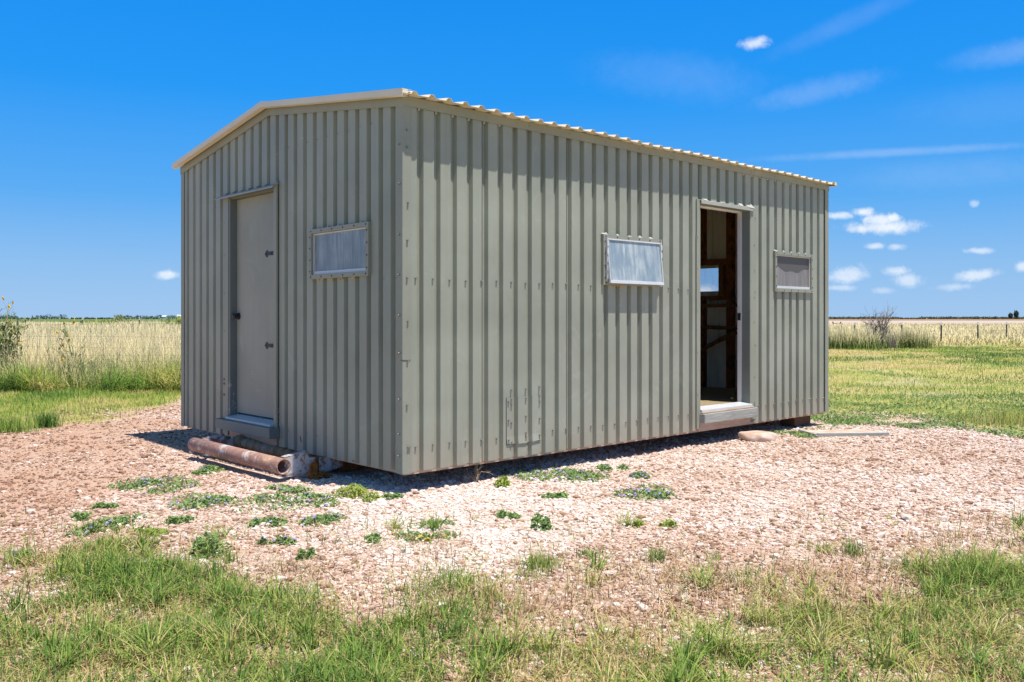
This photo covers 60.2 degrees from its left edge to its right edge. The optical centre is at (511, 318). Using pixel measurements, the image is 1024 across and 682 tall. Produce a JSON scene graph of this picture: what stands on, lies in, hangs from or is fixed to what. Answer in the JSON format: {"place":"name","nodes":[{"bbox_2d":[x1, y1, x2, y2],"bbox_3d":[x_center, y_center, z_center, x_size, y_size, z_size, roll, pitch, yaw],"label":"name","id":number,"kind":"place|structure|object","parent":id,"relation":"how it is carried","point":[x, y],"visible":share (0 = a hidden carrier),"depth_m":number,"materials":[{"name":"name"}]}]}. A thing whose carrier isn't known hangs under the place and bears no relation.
{"place":"outdoors","nodes":[
{"label":"outdoors","id":0,"kind":"place"},
{"bbox_2d":[4,322,160,323],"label":"dry pasture","id":1,"kind":"structure","parent":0,"point":[76,322],"depth_m":222.08,"materials":[{"name":"plant"}]},
{"bbox_2d":[0,319,177,321],"bbox_3d":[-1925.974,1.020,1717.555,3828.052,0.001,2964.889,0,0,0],"label":"green field","id":2,"kind":"structure","parent":0,"point":[75,320],"depth_m":421.47,"materials":[{"name":"green plant"}]},
{"bbox_2d":[0,314,176,318],"bbox_3d":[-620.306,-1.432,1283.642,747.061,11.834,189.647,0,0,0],"label":"tree line","id":3,"kind":"object","parent":2,"relation":"on","point":[126,316],"visible":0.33,"depth_m":1259.84,"materials":[{"name":"green plant"}]},
{"bbox_2d":[161,315,180,325],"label":"green bush","id":4,"kind":"object","parent":2,"relation":"on","point":[176,321],"visible":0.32,"depth_m":65.78,"materials":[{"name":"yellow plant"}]},
{"bbox_2d":[0,324,180,390],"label":"tall grass","id":5,"kind":"structure","parent":0,"point":[163,348],"depth_m":16.62,"materials":[{"name":"beige plant"}]},
{"bbox_2d":[0,349,180,393],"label":"bushy grass","id":6,"kind":"structure","parent":0,"point":[24,381],"depth_m":14.64,"materials":[{"name":"green plant"}]},
{"bbox_2d":[241,387,736,418],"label":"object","id":7,"kind":"object","parent":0,"point":[712,395],"visible":0.06,"depth_m":9.86,"materials":[{"name":"metal"}]},
{"bbox_2d":[0,318,1023,681],"bbox_3d":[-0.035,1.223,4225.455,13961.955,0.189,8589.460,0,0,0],"label":"ground","id":8,"kind":"structure","parent":0,"point":[266,476],"depth_m":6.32,"materials":[{"name":"beige gravel"}]},
{"bbox_2d":[0,296,36,366],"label":"bush","id":9,"kind":"object","parent":8,"relation":"on","point":[4,342],"visible":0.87,"depth_m":16.11,"materials":[{"name":"green plant"}]},
{"bbox_2d":[11,547,33,556],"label":"weed patch","id":10,"kind":"object","parent":8,"relation":"on","point":[26,551],"visible":0.34,"depth_m":4.56,"materials":[{"name":"green plant"}]},
{"bbox_2d":[0,414,52,433],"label":"grass clump","id":11,"kind":"object","parent":8,"relation":"on","point":[12,424],"visible":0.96,"depth_m":9.48,"materials":[{"name":"green plant"}]},
{"bbox_2d":[25,410,66,428],"bbox_3d":[-5.223,1.121,9.921,0.562,0.211,0.453,0,0,10],"label":"grass clump","id":12,"kind":"object","parent":8,"relation":"on","point":[48,423],"visible":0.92,"depth_m":9.87,"materials":[{"name":"green plant"}]},
{"bbox_2d":[45,314,95,374],"bbox_3d":[-8.034,0.583,16.016,0.803,1.343,0.506,0,0,0],"label":"wild sunflower","id":13,"kind":"object","parent":8,"relation":"on","point":[65,334],"visible":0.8,"depth_m":16.04,"materials":[{"name":"green plant"}]},
{"bbox_2d":[70,511,92,521],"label":"weed patch","id":14,"kind":"object","parent":8,"relation":"on","point":[84,515],"visible":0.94,"depth_m":5.38,"materials":[{"name":"green plant"}]},
{"bbox_2d":[0,382,180,430],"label":"lawn grass","id":15,"kind":"structure","parent":8,"relation":"on","point":[50,396],"depth_m":12.79,"materials":[{"name":"green plant"}]},
{"bbox_2d":[0,324,180,383],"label":"wire fence","id":16,"kind":"object","parent":8,"relation":"on","point":[80,347],"visible":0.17,"depth_m":14.97,"materials":[{"name":"grey"}]},
{"bbox_2d":[1,319,180,339],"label":"tall grass","id":17,"kind":"structure","parent":8,"relation":"on","point":[57,326],"depth_m":41.35,"materials":[{"name":"beige plant"}]},
{"bbox_2d":[80,319,122,324],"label":"green bush","id":18,"kind":"object","parent":8,"relation":"on","point":[91,321],"visible":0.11,"depth_m":72.94,"materials":[{"name":"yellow plant"}]},
{"bbox_2d":[64,512,144,538],"bbox_3d":[-2.364,1.210,5.191,0.294,0.067,0.649,0,0,9],"label":"weed patch","id":19,"kind":"object","parent":8,"relation":"on","point":[126,518],"visible":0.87,"depth_m":5.19,"materials":[{"name":"green plant"}]},
{"bbox_2d":[90,501,118,508],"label":"weed patch","id":20,"kind":"object","parent":8,"relation":"on","point":[102,505],"visible":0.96,"depth_m":5.67,"materials":[{"name":"green plant"}]},
{"bbox_2d":[90,532,121,553],"bbox_3d":[-2.139,1.181,4.683,0.228,0.099,0.261,0,0,-26],"label":"grass tuft","id":21,"kind":"object","parent":8,"relation":"on","point":[106,537],"visible":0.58,"depth_m":4.66,"materials":[{"name":"green plant"}]},
{"bbox_2d":[107,314,136,322],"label":"green bush","id":22,"kind":"object","parent":8,"relation":"on","point":[117,318],"visible":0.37,"depth_m":88.30,"materials":[{"name":"green plant"}]},
{"bbox_2d":[134,525,169,536],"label":"weed patch","id":23,"kind":"object","parent":8,"relation":"on","point":[150,531],"visible":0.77,"depth_m":5.03,"materials":[{"name":"green plant"}]},
{"bbox_2d":[108,474,200,494],"bbox_3d":[-2.613,1.207,6.448,0.634,0.068,0.823,0,0,-33],"label":"weed patch","id":24,"kind":"object","parent":8,"relation":"on","point":[143,482],"visible":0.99,"depth_m":6.42,"materials":[{"name":"green plant"}]},
{"bbox_2d":[164,514,195,524],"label":"weed patch","id":25,"kind":"object","parent":8,"relation":"on","point":[174,520],"visible":0.95,"depth_m":5.30,"materials":[{"name":"green plant"}]},
{"bbox_2d":[190,464,228,475],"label":"weed patch","id":26,"kind":"object","parent":8,"relation":"on","point":[204,469],"visible":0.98,"depth_m":7.03,"materials":[{"name":"green plant"}]},
{"bbox_2d":[190,526,230,561],"bbox_3d":[-1.591,1.178,4.651,0.247,0.128,0.410,0,0,0],"label":"weed patch","id":27,"kind":"object","parent":8,"relation":"on","point":[199,541],"visible":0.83,"depth_m":4.59,"materials":[{"name":"green plant"}]},
{"bbox_2d":[164,492,304,512],"bbox_3d":[-1.847,1.207,5.835,1.026,0.071,0.626,0,0,0],"label":"weed patch","id":28,"kind":"object","parent":8,"relation":"on","point":[213,499],"visible":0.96,"depth_m":5.83,"materials":[{"name":"green plant"}]},
{"bbox_2d":[246,515,290,527],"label":"weed patch","id":29,"kind":"object","parent":8,"relation":"on","point":[275,520],"visible":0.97,"depth_m":5.24,"materials":[{"name":"green plant"}]},
{"bbox_2d":[257,535,297,545],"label":"weed patch","id":30,"kind":"object","parent":8,"relation":"on","point":[280,540],"visible":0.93,"depth_m":4.79,"materials":[{"name":"green plant"}]},
{"bbox_2d":[264,483,312,494],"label":"weed patch","id":31,"kind":"object","parent":8,"relation":"on","point":[293,489],"visible":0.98,"depth_m":6.21,"materials":[{"name":"green plant"}]},
{"bbox_2d":[264,491,344,512],"bbox_3d":[-1.352,1.205,5.835,0.513,0.074,0.609,0,0,0],"label":"weed patch","id":32,"kind":"object","parent":8,"relation":"on","point":[321,496],"visible":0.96,"depth_m":5.83,"materials":[{"name":"green plant"}]},
{"bbox_2d":[296,547,316,560],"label":"weed patch","id":33,"kind":"object","parent":8,"relation":"on","point":[300,556],"visible":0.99,"depth_m":4.51,"materials":[{"name":"green plant"}]},
{"bbox_2d":[307,462,331,479],"bbox_3d":[-1.464,1.163,6.731,0.172,0.134,0.127,0,0,-43],"label":"rusty chain","id":34,"kind":"object","parent":8,"relation":"on","point":[312,473],"visible":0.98,"depth_m":6.73,"materials":[{"name":"brown metal"}]},
{"bbox_2d":[295,511,348,527],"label":"weed patch","id":35,"kind":"object","parent":8,"relation":"on","point":[325,517],"visible":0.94,"depth_m":5.32,"materials":[{"name":"green plant"}]},
{"bbox_2d":[332,483,381,501],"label":"weed patch","id":36,"kind":"object","parent":8,"relation":"on","point":[359,491],"visible":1,"depth_m":6.01,"materials":[{"name":"green plant"}]},
{"bbox_2d":[365,530,381,544],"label":"weed patch","id":37,"kind":"object","parent":8,"relation":"on","point":[368,537],"visible":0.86,"depth_m":4.81,"materials":[{"name":"green plant"}]},
{"bbox_2d":[377,492,403,499],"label":"weed patch","id":38,"kind":"object","parent":8,"relation":"on","point":[388,496],"visible":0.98,"depth_m":5.98,"materials":[{"name":"green plant"}]},
{"bbox_2d":[385,529,460,542],"bbox_3d":[-0.482,1.218,4.908,0.458,0.068,0.291,0,0,0],"label":"weed patch","id":39,"kind":"object","parent":8,"relation":"on","point":[424,534],"visible":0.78,"depth_m":4.92,"materials":[{"name":"green plant"}]},
{"bbox_2d":[412,518,454,528],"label":"weed patch","id":40,"kind":"object","parent":8,"relation":"on","point":[423,523],"visible":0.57,"depth_m":5.25,"materials":[{"name":"green plant"}]},
{"bbox_2d":[26,465,914,630],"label":"loose stones","id":41,"kind":"object","parent":8,"relation":"on","point":[642,605],"visible":0.66,"depth_m":4.15,"materials":[{"name":"beige stone"}]},
{"bbox_2d":[462,457,488,481],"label":"dead twig","id":42,"kind":"object","parent":8,"relation":"on","point":[476,474],"visible":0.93,"depth_m":6.58,"materials":[{"name":"beige plant"}]},
{"bbox_2d":[493,475,511,487],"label":"weed patch","id":43,"kind":"object","parent":8,"relation":"on","point":[502,481],"visible":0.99,"depth_m":6.44,"materials":[{"name":"green plant"}]},
{"bbox_2d":[172,88,836,476],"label":"metal shed","id":44,"kind":"structure","parent":8,"relation":"on","point":[402,280],"depth_m":7.26,"materials":[{"name":"green paint"}]},
{"bbox_2d":[231,193,272,417],"bbox_3d":[-2.234,-0.111,7.756,0.108,1.938,0.853,0,0,-43],"label":"door","id":45,"kind":"structure","parent":44,"relation":"in","point":[254,316],"depth_m":7.81,"materials":[{"name":"paint"}]},
{"bbox_2d":[309,221,370,280],"bbox_3d":[-1.304,-0.502,6.677,0.048,0.429,0.833,0,0,-43],"label":"window","id":46,"kind":"structure","parent":44,"relation":"in","point":[341,253],"depth_m":6.67,"materials":[{"name":"grey metal"}]},
{"bbox_2d":[601,232,663,286],"bbox_3d":[1.062,-0.501,7.746,0.812,0.464,0.109,0,0,-43],"label":"window","id":47,"kind":"structure","parent":44,"relation":"in","point":[626,260],"depth_m":7.70,"materials":[{"name":"white metal"}]},
{"bbox_2d":[700,267,717,293],"bbox_3d":[2.371,-0.485,11.491,0.026,0.330,0.830,0,0,-43],"label":"window","id":48,"kind":"structure","parent":44,"relation":"in","point":[703,292],"depth_m":11.32,"materials":[{"name":"glass"}]},
{"bbox_2d":[773,249,812,292],"bbox_3d":[3.059,-0.508,9.619,0.801,0.446,0.048,0,0,-43],"label":"window","id":49,"kind":"structure","parent":44,"relation":"in","point":[793,272],"depth_m":9.63,"materials":[{"name":"grey metal"}]},
{"bbox_2d":[495,509,521,519],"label":"weed patch","id":50,"kind":"object","parent":8,"relation":"on","point":[502,513],"visible":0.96,"depth_m":5.43,"materials":[{"name":"green plant"}]},
{"bbox_2d":[0,500,1023,681],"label":"foreground grass","id":51,"kind":"structure","parent":8,"relation":"on","point":[110,583],"depth_m":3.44,"materials":[{"name":"green plant"}]},
{"bbox_2d":[0,501,1023,681],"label":"dry thatch","id":52,"kind":"object","parent":8,"relation":"on","point":[651,575],"visible":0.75,"depth_m":3.82,"materials":[{"name":"plant"}]},
{"bbox_2d":[530,513,554,530],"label":"weed patch","id":53,"kind":"object","parent":8,"relation":"on","point":[545,522],"visible":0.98,"depth_m":5.15,"materials":[{"name":"green plant"}]},
{"bbox_2d":[509,546,579,575],"bbox_3d":[0.130,1.181,4.353,0.307,0.093,0.388,0,0,-37],"label":"grass tuft","id":54,"kind":"object","parent":8,"relation":"on","point":[546,562],"visible":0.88,"depth_m":4.32,"materials":[{"name":"green plant"}]},
{"bbox_2d":[538,491,569,498],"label":"weed patch","id":55,"kind":"object","parent":8,"relation":"on","point":[557,495],"visible":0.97,"depth_m":6.03,"materials":[{"name":"green plant"}]},
{"bbox_2d":[500,466,614,482],"bbox_3d":[0.322,1.209,6.869,0.985,0.080,0.693,0,0,11],"label":"weed patch","id":56,"kind":"object","parent":8,"relation":"on","point":[569,473],"visible":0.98,"depth_m":6.80,"materials":[{"name":"green plant"}]},
{"bbox_2d":[117,525,1021,670],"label":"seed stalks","id":57,"kind":"object","parent":8,"relation":"on","point":[140,590],"visible":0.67,"depth_m":3.76,"materials":[{"name":"green plant"}]},
{"bbox_2d":[564,545,606,559],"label":"grass tuft","id":58,"kind":"object","parent":8,"relation":"on","point":[578,553],"visible":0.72,"depth_m":4.53,"materials":[{"name":"green plant"}]},
{"bbox_2d":[596,463,628,471],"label":"weed patch","id":59,"kind":"object","parent":8,"relation":"on","point":[605,466],"visible":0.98,"depth_m":7.15,"materials":[{"name":"green plant"}]},
{"bbox_2d":[631,519,644,527],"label":"weed patch","id":60,"kind":"object","parent":8,"relation":"on","point":[638,523],"visible":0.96,"depth_m":5.19,"materials":[{"name":"green plant"}]},
{"bbox_2d":[629,470,651,478],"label":"weed patch","id":61,"kind":"object","parent":8,"relation":"on","point":[639,474],"visible":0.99,"depth_m":6.78,"materials":[{"name":"green plant"}]},
{"bbox_2d":[611,483,680,501],"bbox_3d":[0.918,1.212,6.190,0.540,0.069,0.611,0,0,0],"label":"weed patch","id":62,"kind":"object","parent":8,"relation":"on","point":[658,493],"visible":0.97,"depth_m":6.10,"materials":[{"name":"green plant"}]},
{"bbox_2d":[641,545,669,562],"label":"grass tuft","id":63,"kind":"object","parent":8,"relation":"on","point":[656,556],"visible":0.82,"depth_m":4.41,"materials":[{"name":"green plant"}]},
{"bbox_2d":[657,519,678,527],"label":"weed patch","id":64,"kind":"object","parent":8,"relation":"on","point":[668,523],"visible":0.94,"depth_m":5.17,"materials":[{"name":"green plant"}]},
{"bbox_2d":[703,549,720,564],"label":"grass tuft","id":65,"kind":"object","parent":8,"relation":"on","point":[716,555],"visible":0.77,"depth_m":4.44,"materials":[{"name":"green plant"}]},
{"bbox_2d":[738,430,776,441],"bbox_3d":[2.449,1.175,8.813,0.402,0.097,0.241,5,2,-8],"label":"rock","id":66,"kind":"object","parent":8,"relation":"on","point":[758,436],"visible":0.9,"depth_m":8.73,"materials":[{"name":"beige stone"}]},
{"bbox_2d":[770,430,817,437],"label":"weed patch","id":67,"kind":"object","parent":8,"relation":"on","point":[800,434],"visible":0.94,"depth_m":9.21,"materials":[{"name":"green plant"}]},
{"bbox_2d":[798,429,888,436],"bbox_3d":[3.494,1.214,9.328,0.800,0.055,0.420,0,-1,-4],"label":"timber plank","id":68,"kind":"object","parent":8,"relation":"on","point":[842,432],"visible":0.82,"depth_m":9.16,"materials":[{"name":"beige wood"}]},
{"bbox_2d":[819,534,874,556],"bbox_3d":[1.779,1.159,4.542,0.384,0.121,0.254,0,0,0],"label":"grass tuft","id":69,"kind":"object","parent":8,"relation":"on","point":[859,547],"visible":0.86,"depth_m":4.53,"materials":[{"name":"green plant"}]},
{"bbox_2d":[829,324,918,349],"bbox_3d":[13.149,0.741,35.473,5.567,1.014,3.270,0,0,0],"label":"grass clump","id":70,"kind":"object","parent":8,"relation":"on","point":[839,339],"visible":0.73,"depth_m":34.84,"materials":[{"name":"plant"}]},
{"bbox_2d":[858,305,908,348],"bbox_3d":[14.939,0.247,35.938,1.997,2.001,1.860,0,0,-40],"label":"bare bush","id":71,"kind":"object","parent":8,"relation":"on","point":[880,324],"visible":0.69,"depth_m":35.78,"materials":[{"name":"plant"}]},
{"bbox_2d":[870,326,941,348],"bbox_3d":[16.156,0.749,36.375,3.182,1.000,2.617,0,0,0],"label":"grass clump","id":72,"kind":"object","parent":8,"relation":"on","point":[910,340],"visible":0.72,"depth_m":36.10,"materials":[{"name":"plant"}]},
{"bbox_2d":[805,392,1023,438],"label":"ground cover","id":73,"kind":"object","parent":8,"relation":"on","point":[865,416],"visible":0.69,"depth_m":11.37,"materials":[{"name":"green plant"}]},
{"bbox_2d":[829,322,1023,346],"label":"tall grass","id":74,"kind":"structure","parent":8,"relation":"on","point":[955,332],"depth_m":53.96,"materials":[{"name":"beige plant"}]},
{"bbox_2d":[831,322,1023,344],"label":"wire fence","id":75,"kind":"object","parent":8,"relation":"on","point":[940,324],"visible":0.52,"depth_m":40.98,"materials":[{"name":"grey"}]},
{"bbox_2d":[892,420,963,429],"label":"weed patch","id":76,"kind":"object","parent":8,"relation":"on","point":[923,424],"visible":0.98,"depth_m":9.96,"materials":[{"name":"green plant"}]},
{"bbox_2d":[924,405,1023,426],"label":"grass clump","id":77,"kind":"object","parent":8,"relation":"on","point":[1009,417],"visible":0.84,"depth_m":10.16,"materials":[{"name":"green plant"}]},
{"bbox_2d":[0,0,1023,317],"label":"sky","id":78,"kind":"structure","parent":0,"point":[914,109],"materials":[{"name":"blue"}]},
{"bbox_2d":[810,345,1023,429],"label":"lawn grass","id":79,"kind":"structure","parent":0,"point":[993,354],"depth_m":20.76,"materials":[{"name":"green plant"}]},
{"bbox_2d":[829,321,1023,323],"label":"pale ploughed field","id":80,"kind":"structure","parent":0,"point":[943,322],"depth_m":217.81,"materials":[{"name":"beige soil"}]},
{"bbox_2d":[829,319,1023,320],"bbox_3d":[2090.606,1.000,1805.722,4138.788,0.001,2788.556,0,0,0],"label":"brown ploughed field","id":81,"kind":"structure","parent":0,"point":[915,319],"depth_m":776.01,"materials":[{"name":"brown soil"}]},
{"bbox_2d":[829,316,1023,318],"bbox_3d":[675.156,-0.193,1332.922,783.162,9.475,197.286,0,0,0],"label":"tree line","id":82,"kind":"object","parent":81,"relation":"on","point":[942,317],"visible":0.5,"depth_m":1285.81,"materials":[{"name":"green plant"}]},
{"bbox_2d":[1014,310,1018,317],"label":"distant tree","id":83,"kind":"object","parent":81,"relation":"on","point":[1016,313],"visible":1,"depth_m":1198.44,"materials":[{"name":"green plant"}]}
]}

